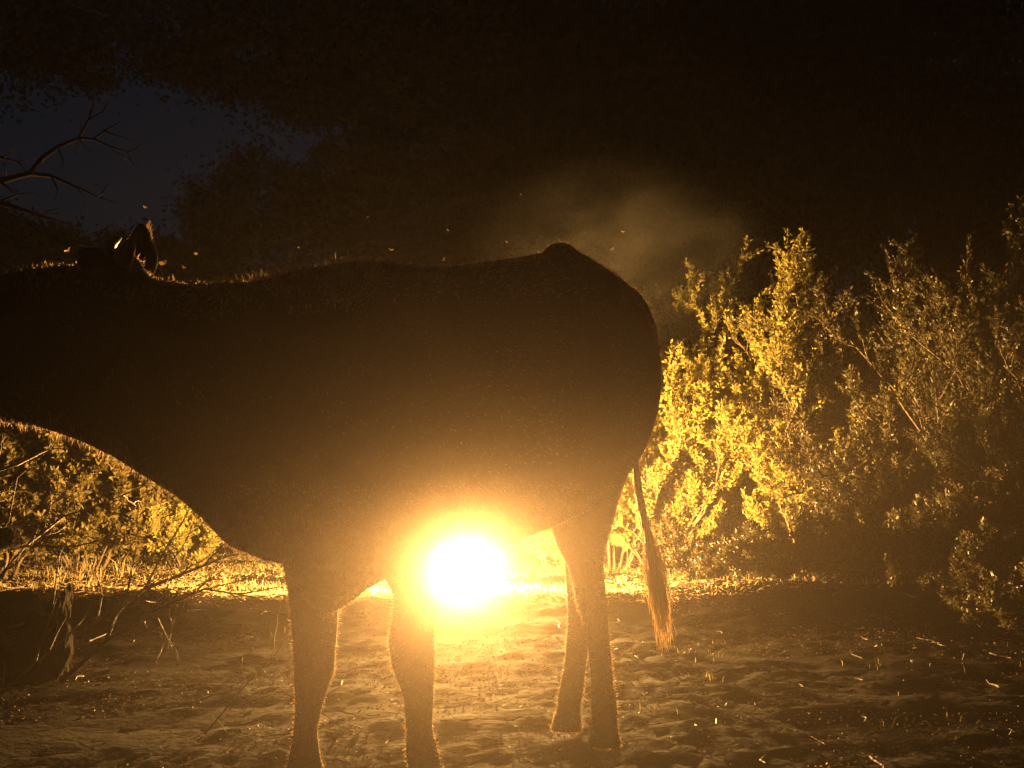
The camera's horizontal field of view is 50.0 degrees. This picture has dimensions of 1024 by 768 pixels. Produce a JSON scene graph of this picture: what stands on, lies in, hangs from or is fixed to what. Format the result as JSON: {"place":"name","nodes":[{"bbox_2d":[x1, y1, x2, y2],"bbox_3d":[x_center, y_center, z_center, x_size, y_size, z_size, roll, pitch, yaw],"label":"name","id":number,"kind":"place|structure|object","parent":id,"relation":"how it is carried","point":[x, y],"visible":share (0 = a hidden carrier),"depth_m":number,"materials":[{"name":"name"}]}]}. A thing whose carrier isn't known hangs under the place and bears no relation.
{"place":"outdoors","nodes":[
{"label":"outdoors","id":0,"kind":"place"},
{"bbox_2d":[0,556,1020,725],"bbox_3d":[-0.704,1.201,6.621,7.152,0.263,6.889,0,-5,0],"label":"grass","id":1,"kind":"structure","parent":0,"point":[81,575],"depth_m":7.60,"materials":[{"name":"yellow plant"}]},
{"bbox_2d":[0,528,1023,767],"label":"ground","id":2,"kind":"structure","parent":0,"point":[71,743],"depth_m":3.95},
{"bbox_2d":[0,528,20,549],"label":"log","id":3,"kind":"object","parent":2,"relation":"on","point":[8,540],"visible":0.95,"depth_m":3.83,"materials":[{"name":"brown wood"}]},
{"bbox_2d":[0,583,74,685],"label":"tree stump","id":4,"kind":"object","parent":2,"relation":"on","point":[17,658],"visible":0.82,"depth_m":3.98,"materials":[{"name":"brown wood"}]},
{"bbox_2d":[0,430,131,527],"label":"dead branch","id":5,"kind":"object","parent":2,"relation":"on","point":[13,466],"visible":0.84,"depth_m":4.92,"materials":[{"name":"brown wood"}]},
{"bbox_2d":[0,422,133,578],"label":"leafy shrub","id":6,"kind":"object","parent":2,"relation":"on","point":[64,469],"visible":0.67,"depth_m":7.72,"materials":[{"name":"green plant"}]},
{"bbox_2d":[0,92,146,230],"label":"bare tree","id":7,"kind":"object","parent":2,"relation":"on","point":[24,174],"visible":1,"depth_m":3.38,"materials":[{"name":"black plant"}]},
{"bbox_2d":[0,434,196,585],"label":"dead branch","id":8,"kind":"object","parent":2,"relation":"on","point":[10,564],"visible":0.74,"depth_m":4.44,"materials":[{"name":"brown wood"}]},
{"bbox_2d":[0,453,205,695],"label":"dead branch","id":9,"kind":"object","parent":2,"relation":"on","point":[36,662],"visible":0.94,"depth_m":3.62,"materials":[{"name":"brown wood"}]},
{"bbox_2d":[0,196,207,282],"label":"broadleaf tree","id":10,"kind":"object","parent":2,"relation":"on","point":[51,246],"visible":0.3,"depth_m":34.97,"materials":[{"name":"green plant"}]},
{"bbox_2d":[31,433,184,571],"bbox_3d":[-3.282,0.664,8.718,1.375,1.717,1.731,-2,-5,22],"label":"leafy shrub","id":11,"kind":"object","parent":2,"relation":"on","point":[107,486],"visible":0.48,"depth_m":8.36,"materials":[{"name":"green plant"}]},
{"bbox_2d":[114,470,221,566],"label":"leafy shrub","id":12,"kind":"object","parent":2,"relation":"on","point":[163,519],"visible":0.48,"depth_m":8.76,"materials":[{"name":"green plant"}]},
{"bbox_2d":[58,522,290,683],"bbox_3d":[-1.006,0.634,3.431,0.746,0.571,0.211,0,-5,0],"label":"dead branch","id":13,"kind":"object","parent":2,"relation":"on","point":[76,667],"visible":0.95,"depth_m":3.44,"materials":[{"name":"brown wood"}]},
{"bbox_2d":[77,508,283,637],"bbox_3d":[-1.149,0.535,3.917,0.743,0.716,0.588,0,-5,0],"label":"dead branch","id":14,"kind":"object","parent":2,"relation":"on","point":[85,630],"visible":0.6,"depth_m":3.87,"materials":[{"name":"brown wood"}]},
{"bbox_2d":[156,578,204,669],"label":"dead branch","id":15,"kind":"object","parent":2,"relation":"on","point":[169,641],"visible":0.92,"depth_m":4.33,"materials":[{"name":"brown wood"}]},
{"bbox_2d":[0,0,550,200],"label":"broadleaf tree","id":16,"kind":"object","parent":2,"relation":"on","point":[56,48],"visible":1,"depth_m":23.02,"materials":[{"name":"green plant"}]},
{"bbox_2d":[204,580,391,736],"bbox_3d":[-0.586,0.794,3.188,0.485,0.644,0.395,-3,-6,33],"label":"dead branch","id":17,"kind":"object","parent":2,"relation":"on","point":[218,717],"visible":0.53,"depth_m":3.13,"materials":[{"name":"brown wood"}]},
{"bbox_2d":[0,222,675,767],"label":"cow","id":18,"kind":"object","parent":2,"relation":"on","point":[332,438],"visible":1,"depth_m":2.35},
{"bbox_2d":[119,77,679,326],"bbox_3d":[-2.778,-2.555,27.700,13.821,11.154,7.826,0,-5,0],"label":"broadleaf tree","id":19,"kind":"object","parent":2,"relation":"on","point":[302,205],"visible":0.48,"depth_m":26.60,"materials":[{"name":"green plant"}]},
{"bbox_2d":[447,555,482,587],"bbox_3d":[-0.307,1.160,6.926,0.208,0.363,0.208,-4,-6,37],"label":"lantern","id":20,"kind":"object","parent":2,"relation":"on","point":[463,575],"visible":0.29,"depth_m":6.85,"materials":[{"name":"grey metal"}]},
{"bbox_2d":[0,551,955,604],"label":"straw","id":21,"kind":"object","parent":2,"relation":"on","point":[279,572],"visible":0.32,"depth_m":7.63,"materials":[{"name":"yellow plant"}]},
{"bbox_2d":[0,562,1023,767],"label":"leaf litter","id":22,"kind":"object","parent":2,"relation":"on","point":[368,752],"visible":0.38,"depth_m":4.04,"materials":[{"name":"brown plant"}]},
{"bbox_2d":[0,580,1023,767],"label":"twig litter","id":23,"kind":"object","parent":2,"relation":"on","point":[694,725],"visible":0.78,"depth_m":3.76,"materials":[{"name":"brown wood"}]},
{"bbox_2d":[519,530,564,570],"bbox_3d":[0.308,0.970,8.635,1.063,1.116,1.256,0,-5,0],"label":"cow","id":24,"kind":"object","parent":2,"relation":"on","point":[541,548],"visible":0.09,"depth_m":8.55,"materials":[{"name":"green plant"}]},
{"bbox_2d":[278,0,954,391],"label":"broadleaf tree","id":25,"kind":"object","parent":2,"relation":"on","point":[578,54],"visible":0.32,"depth_m":31.16,"materials":[{"name":"green plant"}]},
{"bbox_2d":[604,419,683,570],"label":"leafy shrub","id":26,"kind":"object","parent":2,"relation":"on","point":[631,556],"depth_m":8.68,"materials":[{"name":"green plant"}]},
{"bbox_2d":[303,0,1023,397],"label":"broadleaf tree","id":27,"kind":"object","parent":2,"relation":"on","point":[633,10],"visible":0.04,"depth_m":39.98,"materials":[{"name":"green plant"}]},
{"bbox_2d":[610,235,775,576],"bbox_3d":[1.152,0.200,8.438,1.709,2.625,2.111,0,-5,0],"label":"leafy shrub","id":28,"kind":"object","parent":2,"relation":"on","point":[709,477],"visible":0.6,"depth_m":8.07,"materials":[{"name":"green plant"}]},
{"bbox_2d":[637,494,758,584],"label":"leafy shrub","id":29,"kind":"object","parent":2,"relation":"on","point":[673,547],"visible":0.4,"depth_m":6.45,"materials":[{"name":"green plant"}]},
{"bbox_2d":[719,322,805,539],"bbox_3d":[2.015,0.535,8.881,1.128,2.057,1.552,3,-6,-32],"label":"leafy shrub","id":30,"kind":"object","parent":2,"relation":"on","point":[749,485],"visible":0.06,"depth_m":8.52,"materials":[{"name":"green plant"}]},
{"bbox_2d":[693,509,891,589],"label":"leafy shrub","id":31,"kind":"object","parent":2,"relation":"on","point":[840,552],"visible":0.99,"depth_m":5.97,"materials":[{"name":"green plant"}]},
{"bbox_2d":[711,227,933,582],"bbox_3d":[2.088,0.114,7.763,1.516,2.645,1.979,0,-5,0],"label":"leafy shrub","id":32,"kind":"object","parent":2,"relation":"on","point":[783,360],"visible":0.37,"depth_m":7.28,"materials":[{"name":"green plant"}]},
{"bbox_2d":[632,0,1023,380],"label":"broadleaf tree","id":33,"kind":"object","parent":2,"relation":"on","point":[880,126],"visible":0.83,"depth_m":24.96,"materials":[{"name":"green plant"}]},
{"bbox_2d":[783,481,937,584],"bbox_3d":[2.055,0.921,6.495,0.868,0.710,0.927,5,-7,-44],"label":"leafy shrub","id":34,"kind":"object","parent":2,"relation":"on","point":[866,569],"visible":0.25,"depth_m":6.45,"materials":[{"name":"green plant"}]},
{"bbox_2d":[732,195,1023,580],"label":"leafy shrub","id":35,"kind":"object","parent":2,"relation":"on","point":[887,417],"visible":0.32,"depth_m":6.68,"materials":[{"name":"green plant"}]},
{"bbox_2d":[794,437,1023,589],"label":"leafy shrub","id":36,"kind":"object","parent":2,"relation":"on","point":[920,541],"visible":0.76,"depth_m":5.65,"materials":[{"name":"green plant"}]},
{"bbox_2d":[805,233,1023,516],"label":"leafy shrub","id":37,"kind":"object","parent":2,"relation":"on","point":[996,418],"visible":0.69,"depth_m":6.11,"materials":[{"name":"green plant"}]},
{"bbox_2d":[937,517,1023,634],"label":"leafy shrub","id":38,"kind":"object","parent":2,"relation":"on","point":[989,584],"visible":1,"depth_m":5.06,"materials":[{"name":"green plant"}]},
{"bbox_2d":[0,0,1023,443],"label":"sky","id":39,"kind":"structure","parent":0,"point":[170,135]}
]}

